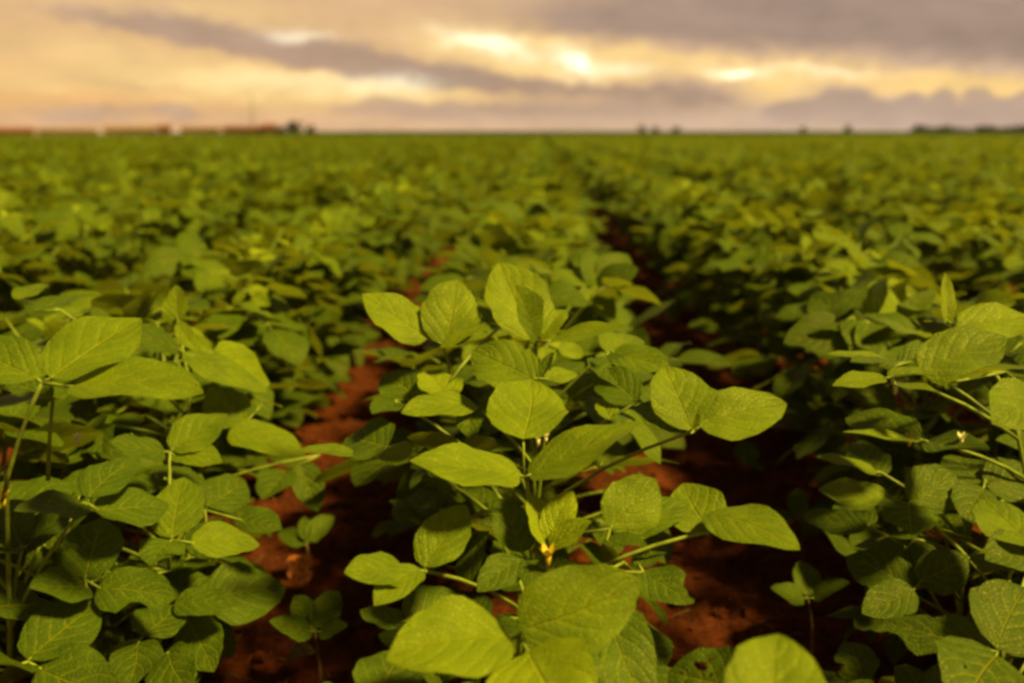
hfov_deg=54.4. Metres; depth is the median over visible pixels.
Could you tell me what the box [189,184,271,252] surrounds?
soybean plant
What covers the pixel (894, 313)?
soybean plant
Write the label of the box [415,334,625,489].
soybean plant
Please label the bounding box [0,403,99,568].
soybean plant
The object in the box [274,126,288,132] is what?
tree
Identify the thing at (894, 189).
soybean plant
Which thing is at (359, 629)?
soil crumbs
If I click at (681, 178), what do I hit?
soybean plant
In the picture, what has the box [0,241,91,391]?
soybean plant
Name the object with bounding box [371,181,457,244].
soybean plant
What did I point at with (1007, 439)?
soybean plant
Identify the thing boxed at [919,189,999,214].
soybean plant
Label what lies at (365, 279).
soybean plant
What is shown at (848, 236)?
soybean plant
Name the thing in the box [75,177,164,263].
soybean plant
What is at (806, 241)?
soybean plant
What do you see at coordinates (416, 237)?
soybean plant
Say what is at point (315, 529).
soybean seedling
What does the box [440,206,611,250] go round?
soybean plant
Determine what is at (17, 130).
farm shed
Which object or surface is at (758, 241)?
soybean plant
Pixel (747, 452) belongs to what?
soybean seedling
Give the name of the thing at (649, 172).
soybean plant
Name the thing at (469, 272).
soybean plant
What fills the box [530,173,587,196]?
soybean plant
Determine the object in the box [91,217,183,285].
soybean plant
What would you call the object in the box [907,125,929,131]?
tree
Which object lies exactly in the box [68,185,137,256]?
soybean plant
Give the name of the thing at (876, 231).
soybean plant
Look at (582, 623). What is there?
soybean plant
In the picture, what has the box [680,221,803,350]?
soybean plant
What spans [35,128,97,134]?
farm shed
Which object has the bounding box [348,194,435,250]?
soybean plant
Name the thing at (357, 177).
soybean plant
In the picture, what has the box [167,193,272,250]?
soybean plant
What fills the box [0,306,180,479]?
soybean plant
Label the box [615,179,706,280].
soybean plant
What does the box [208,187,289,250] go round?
soybean plant
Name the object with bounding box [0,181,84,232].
soybean plant
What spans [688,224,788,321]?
soybean plant
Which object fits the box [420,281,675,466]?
soybean plant
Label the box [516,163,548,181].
soybean plant
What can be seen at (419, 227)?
soybean plant
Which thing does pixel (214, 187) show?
soybean plant
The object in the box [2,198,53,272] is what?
soybean plant
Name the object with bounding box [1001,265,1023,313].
soybean plant
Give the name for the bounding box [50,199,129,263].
soybean plant
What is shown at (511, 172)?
soybean plant
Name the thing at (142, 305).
soybean plant
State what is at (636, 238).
soybean plant
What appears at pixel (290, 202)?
soybean plant
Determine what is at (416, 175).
soybean plant
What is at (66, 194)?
soybean plant
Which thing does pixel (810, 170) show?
soybean plant
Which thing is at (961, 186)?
soybean plant
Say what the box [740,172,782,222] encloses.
soybean plant
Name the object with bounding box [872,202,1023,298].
soybean plant
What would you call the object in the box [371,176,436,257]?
soybean plant
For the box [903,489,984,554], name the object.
soybean plant
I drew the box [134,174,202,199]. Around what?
soybean plant
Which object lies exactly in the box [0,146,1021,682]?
ground
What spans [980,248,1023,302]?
soybean plant
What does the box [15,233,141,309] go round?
soybean plant
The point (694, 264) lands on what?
soybean plant
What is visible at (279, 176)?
soybean plant
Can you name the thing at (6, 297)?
soybean plant
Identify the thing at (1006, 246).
soybean plant
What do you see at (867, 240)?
soybean plant
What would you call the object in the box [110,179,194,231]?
soybean plant
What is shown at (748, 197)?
soybean plant
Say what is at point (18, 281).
soybean plant
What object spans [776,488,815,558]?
soybean seedling
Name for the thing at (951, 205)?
soybean plant
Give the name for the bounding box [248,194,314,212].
soybean plant
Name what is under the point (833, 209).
soybean plant
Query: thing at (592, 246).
soybean plant
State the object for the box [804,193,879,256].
soybean plant
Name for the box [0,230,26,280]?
soybean plant
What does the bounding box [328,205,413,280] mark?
soybean plant
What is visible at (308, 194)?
soybean plant
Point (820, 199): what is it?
soybean plant
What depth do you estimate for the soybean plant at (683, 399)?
1.12 m
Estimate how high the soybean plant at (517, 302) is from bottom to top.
0.579 m
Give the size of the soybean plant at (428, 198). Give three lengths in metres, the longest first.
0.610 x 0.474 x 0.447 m
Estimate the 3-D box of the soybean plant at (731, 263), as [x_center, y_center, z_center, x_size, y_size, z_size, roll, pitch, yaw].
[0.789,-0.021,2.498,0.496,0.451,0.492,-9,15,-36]
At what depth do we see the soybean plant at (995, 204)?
4.53 m
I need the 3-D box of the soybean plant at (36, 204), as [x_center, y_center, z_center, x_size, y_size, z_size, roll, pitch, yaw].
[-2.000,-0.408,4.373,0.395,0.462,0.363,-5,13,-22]
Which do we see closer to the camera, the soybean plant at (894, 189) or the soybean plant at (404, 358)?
the soybean plant at (404, 358)
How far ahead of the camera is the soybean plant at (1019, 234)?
2.39 m
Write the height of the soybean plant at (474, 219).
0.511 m
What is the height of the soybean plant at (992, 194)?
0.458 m
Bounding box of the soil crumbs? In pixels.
[247,303,950,682]
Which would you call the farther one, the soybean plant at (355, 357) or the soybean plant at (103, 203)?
the soybean plant at (103, 203)
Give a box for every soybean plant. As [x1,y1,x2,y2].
[0,175,42,207]
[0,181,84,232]
[0,191,44,270]
[0,207,93,309]
[0,222,67,392]
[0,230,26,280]
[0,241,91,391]
[0,246,43,352]
[0,279,322,478]
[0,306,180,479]
[0,312,138,574]
[0,316,203,682]
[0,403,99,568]
[0,413,285,682]
[0,469,244,682]
[0,476,76,635]
[1,249,124,379]
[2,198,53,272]
[6,194,81,284]
[8,199,170,327]
[11,284,324,576]
[12,241,132,320]
[14,309,273,537]
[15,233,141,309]
[16,173,73,204]
[21,231,150,296]
[38,180,106,276]
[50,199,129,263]
[59,190,141,259]
[62,206,177,289]
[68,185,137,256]
[72,193,179,285]
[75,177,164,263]
[87,185,162,266]
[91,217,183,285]
[98,192,200,289]
[107,188,214,291]
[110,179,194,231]
[119,269,330,472]
[126,202,218,282]
[129,184,233,252]
[129,188,178,265]
[131,299,326,471]
[132,224,364,393]
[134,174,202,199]
[134,178,174,259]
[142,231,371,398]
[149,176,218,195]
[151,281,337,427]
[154,251,371,366]
[158,182,203,191]
[164,179,247,292]
[165,203,244,276]
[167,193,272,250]
[176,187,257,251]
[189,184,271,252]
[189,191,264,229]
[200,269,336,370]
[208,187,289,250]
[210,185,300,237]
[224,188,281,227]
[225,227,377,348]
[225,243,405,353]
[234,212,386,366]
[235,185,301,228]
[240,235,390,375]
[247,178,324,226]
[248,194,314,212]
[249,209,381,318]
[253,180,311,225]
[253,190,296,214]
[255,179,315,228]
[263,170,336,212]
[269,191,422,317]
[280,170,339,210]
[285,232,391,329]
[287,181,322,212]
[289,171,352,212]
[298,339,786,655]
[299,197,434,289]
[300,219,381,343]
[304,206,423,310]
[313,323,678,591]
[324,202,421,286]
[324,564,735,682]
[327,168,432,319]
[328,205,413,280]
[330,201,443,294]
[340,193,446,265]
[344,180,460,274]
[344,379,799,682]
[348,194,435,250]
[348,201,433,287]
[352,317,580,507]
[358,194,427,277]
[359,190,432,266]
[362,262,710,623]
[365,342,625,533]
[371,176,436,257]
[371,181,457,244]
[372,183,449,246]
[382,165,468,223]
[389,180,465,249]
[391,187,441,250]
[397,171,465,228]
[398,168,463,199]
[406,191,448,249]
[412,280,488,365]
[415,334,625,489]
[416,188,461,252]
[417,184,465,248]
[417,237,563,365]
[419,246,612,398]
[420,252,568,292]
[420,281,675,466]
[422,207,575,284]
[426,205,555,246]
[437,250,730,487]
[439,248,574,275]
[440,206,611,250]
[443,312,618,477]
[447,199,595,275]
[454,200,588,275]
[454,246,635,439]
[471,302,630,433]
[474,211,582,258]
[481,184,545,206]
[483,165,550,195]
[486,180,597,207]
[487,173,576,206]
[488,193,606,229]
[488,197,607,232]
[501,187,581,247]
[502,189,564,211]
[508,215,552,252]
[514,203,575,249]
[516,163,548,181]
[516,196,603,252]
[520,198,557,215]
[521,156,590,194]
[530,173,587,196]
[530,194,586,247]
[572,198,597,251]
[606,184,640,236]
[613,180,661,256]
[613,183,641,236]
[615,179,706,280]
[615,187,683,246]
[620,168,673,245]
[621,173,685,249]
[623,182,680,249]
[626,186,672,245]
[626,195,661,258]
[628,187,679,256]
[630,182,766,318]
[630,199,727,290]
[637,200,698,285]
[639,195,704,284]
[641,173,723,233]
[642,184,747,251]
[643,169,741,322]
[647,203,740,305]
[650,203,686,273]
[656,185,759,283]
[662,228,809,350]
[668,215,789,320]
[673,220,771,325]
[678,203,829,350]
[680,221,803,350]
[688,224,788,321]
[688,232,843,380]
[692,201,832,323]
[700,235,845,367]
[703,240,941,386]
[707,265,940,464]
[710,183,858,363]
[724,634,825,682]
[736,178,791,213]
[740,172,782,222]
[740,211,945,404]
[742,190,798,211]
[747,251,936,375]
[751,183,818,226]
[752,268,1023,482]
[756,162,829,229]
[756,184,804,217]
[756,252,962,452]
[770,171,824,228]
[770,283,960,479]
[775,287,956,482]
[775,289,1017,535]
[784,194,868,282]
[785,190,850,237]
[790,188,855,245]
[797,188,856,236]
[802,440,1023,663]
[803,204,866,255]
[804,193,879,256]
[809,203,893,256]
[813,329,1023,547]
[820,549,1023,682]
[824,176,920,283]
[827,273,1023,674]
[835,200,939,288]
[848,185,904,250]
[856,204,981,281]
[856,210,966,296]
[871,195,971,289]
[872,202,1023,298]
[877,179,939,200]
[878,292,1023,547]
[879,188,928,212]
[885,180,936,203]
[896,178,968,203]
[897,211,1022,304]
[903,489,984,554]
[906,217,1023,298]
[918,188,994,257]
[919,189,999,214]
[920,226,1023,292]
[921,215,1023,306]
[935,253,1023,299]
[938,181,1001,273]
[939,192,998,228]
[957,231,1023,290]
[959,199,1023,260]
[961,196,1000,214]
[971,269,1023,284]
[975,199,1021,227]
[975,202,1023,292]
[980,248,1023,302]
[988,203,1023,247]
[990,188,1023,292]
[992,431,1023,581]
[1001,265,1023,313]
[1004,211,1023,286]
[1009,216,1023,309]
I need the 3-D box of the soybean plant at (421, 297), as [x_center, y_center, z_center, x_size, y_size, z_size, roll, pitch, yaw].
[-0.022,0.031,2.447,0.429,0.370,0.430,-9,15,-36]
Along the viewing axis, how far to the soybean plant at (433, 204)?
5.33 m
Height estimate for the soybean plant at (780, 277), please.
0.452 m
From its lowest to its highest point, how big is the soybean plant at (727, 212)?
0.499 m
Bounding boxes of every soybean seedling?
[269,591,347,682]
[278,515,333,569]
[734,440,764,473]
[771,560,849,657]
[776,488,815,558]
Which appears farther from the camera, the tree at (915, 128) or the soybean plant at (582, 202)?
the tree at (915, 128)
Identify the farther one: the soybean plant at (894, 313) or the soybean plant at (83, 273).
the soybean plant at (83, 273)
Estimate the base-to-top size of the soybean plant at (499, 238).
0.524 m
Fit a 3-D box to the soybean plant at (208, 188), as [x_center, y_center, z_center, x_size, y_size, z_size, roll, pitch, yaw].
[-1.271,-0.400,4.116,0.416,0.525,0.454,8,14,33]
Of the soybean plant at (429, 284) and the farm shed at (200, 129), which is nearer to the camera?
the soybean plant at (429, 284)
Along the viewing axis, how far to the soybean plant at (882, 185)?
3.99 m
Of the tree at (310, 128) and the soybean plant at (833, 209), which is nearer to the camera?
the soybean plant at (833, 209)
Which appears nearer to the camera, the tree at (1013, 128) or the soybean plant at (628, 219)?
the soybean plant at (628, 219)
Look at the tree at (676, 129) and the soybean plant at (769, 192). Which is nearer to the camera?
the soybean plant at (769, 192)
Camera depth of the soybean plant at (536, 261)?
2.05 m
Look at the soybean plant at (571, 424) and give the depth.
1.96 m
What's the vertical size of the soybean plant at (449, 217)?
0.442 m
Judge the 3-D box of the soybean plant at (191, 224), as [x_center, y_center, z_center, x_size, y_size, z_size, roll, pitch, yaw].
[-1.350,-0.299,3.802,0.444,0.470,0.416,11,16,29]
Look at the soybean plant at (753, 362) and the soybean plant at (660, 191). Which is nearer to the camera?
the soybean plant at (753, 362)
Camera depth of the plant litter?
1.60 m
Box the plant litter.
[213,330,895,682]
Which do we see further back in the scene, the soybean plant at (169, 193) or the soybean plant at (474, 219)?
the soybean plant at (169, 193)
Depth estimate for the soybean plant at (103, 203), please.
4.76 m
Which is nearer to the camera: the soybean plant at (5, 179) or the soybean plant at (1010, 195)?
the soybean plant at (1010, 195)
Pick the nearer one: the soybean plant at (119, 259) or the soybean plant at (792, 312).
the soybean plant at (792, 312)
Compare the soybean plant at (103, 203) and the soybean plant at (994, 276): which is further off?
the soybean plant at (103, 203)
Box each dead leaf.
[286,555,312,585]
[288,642,315,659]
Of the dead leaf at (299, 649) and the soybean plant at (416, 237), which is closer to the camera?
the dead leaf at (299, 649)
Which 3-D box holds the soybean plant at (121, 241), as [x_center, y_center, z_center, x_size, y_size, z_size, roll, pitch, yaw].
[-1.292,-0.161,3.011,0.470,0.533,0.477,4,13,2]
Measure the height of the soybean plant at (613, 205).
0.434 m
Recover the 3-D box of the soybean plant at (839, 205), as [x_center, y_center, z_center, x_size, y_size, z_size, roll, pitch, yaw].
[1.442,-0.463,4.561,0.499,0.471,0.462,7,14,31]
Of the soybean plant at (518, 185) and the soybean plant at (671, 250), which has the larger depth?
the soybean plant at (518, 185)
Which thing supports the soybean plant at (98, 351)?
on the ground
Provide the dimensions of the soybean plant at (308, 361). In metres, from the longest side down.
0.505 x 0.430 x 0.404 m
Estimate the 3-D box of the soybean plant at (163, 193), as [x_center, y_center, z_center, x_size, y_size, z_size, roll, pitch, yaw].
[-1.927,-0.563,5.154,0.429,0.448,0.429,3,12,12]
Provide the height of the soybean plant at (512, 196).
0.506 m
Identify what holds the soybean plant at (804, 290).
on the ground
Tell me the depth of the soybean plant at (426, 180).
5.88 m
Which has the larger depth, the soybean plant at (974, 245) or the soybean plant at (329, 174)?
the soybean plant at (329, 174)
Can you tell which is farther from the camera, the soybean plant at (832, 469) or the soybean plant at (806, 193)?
the soybean plant at (806, 193)
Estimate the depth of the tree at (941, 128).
517.45 m
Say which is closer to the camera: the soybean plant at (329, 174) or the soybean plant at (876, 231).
the soybean plant at (876, 231)
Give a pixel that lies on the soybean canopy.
(605, 166)
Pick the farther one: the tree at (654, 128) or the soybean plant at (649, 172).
the tree at (654, 128)
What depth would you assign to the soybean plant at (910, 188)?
5.29 m
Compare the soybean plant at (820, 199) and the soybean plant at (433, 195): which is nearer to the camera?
the soybean plant at (820, 199)
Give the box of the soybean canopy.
[0,131,1023,233]
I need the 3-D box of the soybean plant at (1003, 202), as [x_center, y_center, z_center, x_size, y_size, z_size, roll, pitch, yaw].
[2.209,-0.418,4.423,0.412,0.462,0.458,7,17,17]
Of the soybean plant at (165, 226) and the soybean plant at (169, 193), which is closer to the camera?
the soybean plant at (165, 226)
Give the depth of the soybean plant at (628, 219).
5.64 m
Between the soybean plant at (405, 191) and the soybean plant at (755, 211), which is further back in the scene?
the soybean plant at (405, 191)
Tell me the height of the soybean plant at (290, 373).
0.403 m
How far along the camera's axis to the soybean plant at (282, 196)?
5.05 m
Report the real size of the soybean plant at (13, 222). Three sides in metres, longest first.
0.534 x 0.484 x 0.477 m
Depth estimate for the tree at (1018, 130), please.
514.11 m
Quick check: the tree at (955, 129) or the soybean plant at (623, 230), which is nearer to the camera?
the soybean plant at (623, 230)
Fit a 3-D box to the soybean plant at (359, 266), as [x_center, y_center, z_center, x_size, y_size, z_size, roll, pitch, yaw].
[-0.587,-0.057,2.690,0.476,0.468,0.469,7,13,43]
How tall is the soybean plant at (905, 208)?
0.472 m
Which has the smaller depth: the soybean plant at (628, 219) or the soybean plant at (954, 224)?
the soybean plant at (954, 224)
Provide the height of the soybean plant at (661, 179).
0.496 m
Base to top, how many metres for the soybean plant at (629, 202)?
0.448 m
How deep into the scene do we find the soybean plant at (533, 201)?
3.62 m
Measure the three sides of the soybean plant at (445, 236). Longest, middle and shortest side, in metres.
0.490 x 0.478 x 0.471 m
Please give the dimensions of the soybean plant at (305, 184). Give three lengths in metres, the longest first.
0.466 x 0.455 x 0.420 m
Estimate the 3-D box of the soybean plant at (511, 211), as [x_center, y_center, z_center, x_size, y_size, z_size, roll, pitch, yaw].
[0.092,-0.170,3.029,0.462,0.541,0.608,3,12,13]
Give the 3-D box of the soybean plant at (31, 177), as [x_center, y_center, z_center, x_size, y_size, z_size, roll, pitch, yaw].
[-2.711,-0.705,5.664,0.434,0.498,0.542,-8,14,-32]
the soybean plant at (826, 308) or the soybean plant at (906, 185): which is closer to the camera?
the soybean plant at (826, 308)
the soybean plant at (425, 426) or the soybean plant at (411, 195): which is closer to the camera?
the soybean plant at (425, 426)
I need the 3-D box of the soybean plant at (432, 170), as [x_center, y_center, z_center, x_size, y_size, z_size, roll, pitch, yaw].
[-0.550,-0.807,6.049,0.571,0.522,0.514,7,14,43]
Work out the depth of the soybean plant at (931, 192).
5.07 m
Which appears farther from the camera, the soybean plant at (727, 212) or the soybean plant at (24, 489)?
the soybean plant at (727, 212)
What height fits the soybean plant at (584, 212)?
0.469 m
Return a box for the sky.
[0,0,1023,133]
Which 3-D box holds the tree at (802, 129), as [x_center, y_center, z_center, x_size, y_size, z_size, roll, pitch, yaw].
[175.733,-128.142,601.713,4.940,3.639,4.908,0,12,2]
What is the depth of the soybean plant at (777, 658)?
0.69 m
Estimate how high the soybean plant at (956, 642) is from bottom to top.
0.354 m
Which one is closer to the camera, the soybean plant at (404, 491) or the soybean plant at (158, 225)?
the soybean plant at (404, 491)
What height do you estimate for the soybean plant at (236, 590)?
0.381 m
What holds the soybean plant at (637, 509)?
on the ground
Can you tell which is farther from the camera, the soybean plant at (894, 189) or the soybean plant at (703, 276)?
the soybean plant at (894, 189)
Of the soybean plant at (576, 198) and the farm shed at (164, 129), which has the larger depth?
the farm shed at (164, 129)
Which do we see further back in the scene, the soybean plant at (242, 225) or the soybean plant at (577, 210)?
the soybean plant at (242, 225)
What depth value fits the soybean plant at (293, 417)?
2.19 m
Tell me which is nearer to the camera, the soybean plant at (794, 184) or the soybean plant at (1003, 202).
the soybean plant at (1003, 202)
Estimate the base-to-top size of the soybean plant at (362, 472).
0.433 m
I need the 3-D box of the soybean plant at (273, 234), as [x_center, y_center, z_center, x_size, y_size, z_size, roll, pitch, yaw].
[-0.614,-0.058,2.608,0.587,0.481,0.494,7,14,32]
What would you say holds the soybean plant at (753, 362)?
on the ground
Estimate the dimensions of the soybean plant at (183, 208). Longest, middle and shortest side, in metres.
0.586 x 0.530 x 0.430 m
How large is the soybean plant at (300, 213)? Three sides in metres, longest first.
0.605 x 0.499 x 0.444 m
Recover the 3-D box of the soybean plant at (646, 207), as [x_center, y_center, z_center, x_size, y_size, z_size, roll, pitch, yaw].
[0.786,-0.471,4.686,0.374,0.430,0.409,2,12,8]
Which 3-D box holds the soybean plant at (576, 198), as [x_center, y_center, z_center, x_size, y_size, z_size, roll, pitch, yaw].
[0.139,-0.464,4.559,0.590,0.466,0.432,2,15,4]
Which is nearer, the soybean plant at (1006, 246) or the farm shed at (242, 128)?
the soybean plant at (1006, 246)
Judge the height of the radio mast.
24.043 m
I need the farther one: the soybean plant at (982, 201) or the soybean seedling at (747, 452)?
the soybean plant at (982, 201)
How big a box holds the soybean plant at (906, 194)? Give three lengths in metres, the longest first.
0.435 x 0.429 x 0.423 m
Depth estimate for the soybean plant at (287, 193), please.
5.33 m
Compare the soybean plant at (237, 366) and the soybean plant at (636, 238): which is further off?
the soybean plant at (636, 238)
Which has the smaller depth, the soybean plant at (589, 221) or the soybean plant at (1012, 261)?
the soybean plant at (1012, 261)
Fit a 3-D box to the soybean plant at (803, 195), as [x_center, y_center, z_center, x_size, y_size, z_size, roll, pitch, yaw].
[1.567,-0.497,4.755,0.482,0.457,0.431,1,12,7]
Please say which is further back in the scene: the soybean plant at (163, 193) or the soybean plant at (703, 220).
the soybean plant at (163, 193)
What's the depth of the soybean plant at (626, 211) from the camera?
5.58 m
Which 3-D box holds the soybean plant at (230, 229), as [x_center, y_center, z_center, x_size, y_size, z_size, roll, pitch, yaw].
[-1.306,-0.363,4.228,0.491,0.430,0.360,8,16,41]
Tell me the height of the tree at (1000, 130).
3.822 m
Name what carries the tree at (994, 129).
on the ground
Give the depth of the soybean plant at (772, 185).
5.54 m
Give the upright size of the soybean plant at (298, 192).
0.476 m
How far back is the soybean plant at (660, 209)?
4.50 m
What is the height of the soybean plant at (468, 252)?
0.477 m
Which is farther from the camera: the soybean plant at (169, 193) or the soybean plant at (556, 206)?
the soybean plant at (169, 193)
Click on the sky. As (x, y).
(327, 65)
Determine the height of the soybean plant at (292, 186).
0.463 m
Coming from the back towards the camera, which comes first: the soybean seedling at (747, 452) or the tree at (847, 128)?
the tree at (847, 128)
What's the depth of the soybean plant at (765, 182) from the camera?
5.61 m
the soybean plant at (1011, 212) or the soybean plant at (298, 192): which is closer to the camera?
the soybean plant at (1011, 212)
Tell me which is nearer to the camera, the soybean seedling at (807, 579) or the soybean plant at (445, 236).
the soybean seedling at (807, 579)
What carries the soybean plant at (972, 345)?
on the ground
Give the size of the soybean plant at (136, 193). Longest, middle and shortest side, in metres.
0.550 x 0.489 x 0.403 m
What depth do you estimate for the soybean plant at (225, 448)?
1.60 m
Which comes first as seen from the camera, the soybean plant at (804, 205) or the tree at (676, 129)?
the soybean plant at (804, 205)
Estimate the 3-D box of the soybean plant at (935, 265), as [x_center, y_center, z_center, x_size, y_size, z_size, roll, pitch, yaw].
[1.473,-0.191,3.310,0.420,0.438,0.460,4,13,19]
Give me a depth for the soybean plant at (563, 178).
4.91 m
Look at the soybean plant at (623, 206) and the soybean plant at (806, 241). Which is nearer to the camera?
the soybean plant at (806, 241)
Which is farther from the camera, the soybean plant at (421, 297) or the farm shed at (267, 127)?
the farm shed at (267, 127)
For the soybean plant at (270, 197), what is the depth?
4.81 m
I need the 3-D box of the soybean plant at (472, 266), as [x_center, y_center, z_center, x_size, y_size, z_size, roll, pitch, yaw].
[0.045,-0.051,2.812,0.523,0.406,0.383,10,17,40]
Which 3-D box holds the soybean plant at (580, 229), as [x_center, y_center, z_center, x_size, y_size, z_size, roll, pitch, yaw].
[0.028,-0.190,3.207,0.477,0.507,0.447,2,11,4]
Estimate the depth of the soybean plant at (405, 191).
5.07 m
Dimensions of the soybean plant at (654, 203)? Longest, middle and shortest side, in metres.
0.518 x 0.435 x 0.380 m
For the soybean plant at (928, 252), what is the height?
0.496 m
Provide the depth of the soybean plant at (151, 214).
3.30 m
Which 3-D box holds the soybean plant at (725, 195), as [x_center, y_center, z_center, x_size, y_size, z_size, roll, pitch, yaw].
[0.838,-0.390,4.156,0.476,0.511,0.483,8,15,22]
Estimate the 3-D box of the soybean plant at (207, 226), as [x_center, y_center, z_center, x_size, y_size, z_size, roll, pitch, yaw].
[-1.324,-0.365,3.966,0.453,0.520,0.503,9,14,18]
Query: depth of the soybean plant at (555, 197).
4.15 m
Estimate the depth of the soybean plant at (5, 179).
5.11 m
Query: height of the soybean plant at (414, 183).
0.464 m
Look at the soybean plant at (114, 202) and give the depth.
3.44 m
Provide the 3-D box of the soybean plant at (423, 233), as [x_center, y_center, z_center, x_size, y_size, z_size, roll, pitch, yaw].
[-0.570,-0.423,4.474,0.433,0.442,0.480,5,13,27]
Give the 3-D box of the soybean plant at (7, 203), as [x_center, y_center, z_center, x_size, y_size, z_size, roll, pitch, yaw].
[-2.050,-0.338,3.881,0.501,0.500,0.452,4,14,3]
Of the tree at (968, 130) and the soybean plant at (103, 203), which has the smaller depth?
the soybean plant at (103, 203)
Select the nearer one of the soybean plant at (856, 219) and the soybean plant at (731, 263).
the soybean plant at (731, 263)
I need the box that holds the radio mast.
[250,91,253,124]
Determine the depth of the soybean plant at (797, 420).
1.83 m
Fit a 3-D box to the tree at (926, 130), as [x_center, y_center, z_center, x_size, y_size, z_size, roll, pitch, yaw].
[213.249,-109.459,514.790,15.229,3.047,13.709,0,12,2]
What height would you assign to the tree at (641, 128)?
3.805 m
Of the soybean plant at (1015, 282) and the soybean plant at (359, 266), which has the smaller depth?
the soybean plant at (359, 266)
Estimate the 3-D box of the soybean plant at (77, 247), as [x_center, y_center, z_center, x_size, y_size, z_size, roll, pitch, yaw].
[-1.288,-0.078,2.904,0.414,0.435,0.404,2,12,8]
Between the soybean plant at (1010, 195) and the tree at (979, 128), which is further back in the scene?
the tree at (979, 128)
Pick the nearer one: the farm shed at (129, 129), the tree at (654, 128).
the farm shed at (129, 129)
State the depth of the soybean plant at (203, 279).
2.32 m
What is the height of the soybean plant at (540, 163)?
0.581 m
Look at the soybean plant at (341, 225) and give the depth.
3.10 m
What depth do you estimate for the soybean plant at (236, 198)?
4.37 m
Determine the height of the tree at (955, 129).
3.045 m
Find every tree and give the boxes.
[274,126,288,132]
[286,121,305,132]
[304,125,316,131]
[638,125,645,131]
[651,126,659,131]
[672,126,680,131]
[799,126,806,131]
[843,125,852,131]
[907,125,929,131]
[917,127,939,131]
[935,125,951,131]
[943,127,965,131]
[962,128,974,131]
[971,125,988,131]
[983,125,999,131]
[991,126,1006,131]
[1007,125,1023,131]
[1016,125,1023,131]
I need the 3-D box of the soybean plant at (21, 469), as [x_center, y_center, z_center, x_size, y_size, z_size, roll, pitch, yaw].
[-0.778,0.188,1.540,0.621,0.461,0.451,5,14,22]
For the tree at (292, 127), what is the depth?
429.02 m
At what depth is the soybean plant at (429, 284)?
2.20 m
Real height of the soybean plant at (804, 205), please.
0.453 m
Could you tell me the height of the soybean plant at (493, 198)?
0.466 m
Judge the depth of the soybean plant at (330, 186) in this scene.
5.87 m
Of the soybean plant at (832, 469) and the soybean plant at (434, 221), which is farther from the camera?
the soybean plant at (434, 221)
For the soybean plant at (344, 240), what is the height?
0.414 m
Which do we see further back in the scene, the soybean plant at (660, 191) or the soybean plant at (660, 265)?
the soybean plant at (660, 191)
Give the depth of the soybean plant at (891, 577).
1.13 m
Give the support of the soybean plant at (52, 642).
on the ground
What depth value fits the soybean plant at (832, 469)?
1.53 m
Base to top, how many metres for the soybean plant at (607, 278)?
0.485 m
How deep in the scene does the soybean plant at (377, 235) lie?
3.35 m
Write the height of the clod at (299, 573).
0.038 m
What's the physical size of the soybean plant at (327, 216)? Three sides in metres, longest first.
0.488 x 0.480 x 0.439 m
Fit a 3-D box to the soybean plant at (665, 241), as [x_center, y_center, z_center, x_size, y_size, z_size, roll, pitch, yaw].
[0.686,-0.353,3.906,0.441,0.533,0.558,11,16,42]
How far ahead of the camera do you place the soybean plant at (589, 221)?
3.55 m
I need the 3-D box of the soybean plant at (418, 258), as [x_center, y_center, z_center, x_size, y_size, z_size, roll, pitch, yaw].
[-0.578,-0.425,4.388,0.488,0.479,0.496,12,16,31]
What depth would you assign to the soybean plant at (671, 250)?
4.01 m
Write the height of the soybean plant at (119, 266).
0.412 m
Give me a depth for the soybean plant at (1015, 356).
1.44 m
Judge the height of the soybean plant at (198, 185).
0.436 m
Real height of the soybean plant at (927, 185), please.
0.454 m
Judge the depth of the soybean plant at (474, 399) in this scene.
2.18 m
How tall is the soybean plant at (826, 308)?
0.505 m
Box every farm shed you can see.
[0,127,35,134]
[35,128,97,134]
[102,125,156,133]
[156,124,171,133]
[180,126,220,133]
[221,125,261,132]
[260,123,277,132]
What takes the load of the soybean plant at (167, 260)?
on the ground
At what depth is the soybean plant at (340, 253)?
2.65 m
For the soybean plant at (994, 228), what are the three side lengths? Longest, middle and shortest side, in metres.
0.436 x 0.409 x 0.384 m
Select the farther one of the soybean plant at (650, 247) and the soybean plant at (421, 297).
the soybean plant at (650, 247)
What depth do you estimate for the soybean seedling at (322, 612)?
1.28 m
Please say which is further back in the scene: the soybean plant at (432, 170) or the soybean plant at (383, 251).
the soybean plant at (432, 170)
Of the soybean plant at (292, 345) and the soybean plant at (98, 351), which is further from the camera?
the soybean plant at (292, 345)
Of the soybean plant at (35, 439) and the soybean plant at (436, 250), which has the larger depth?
the soybean plant at (436, 250)

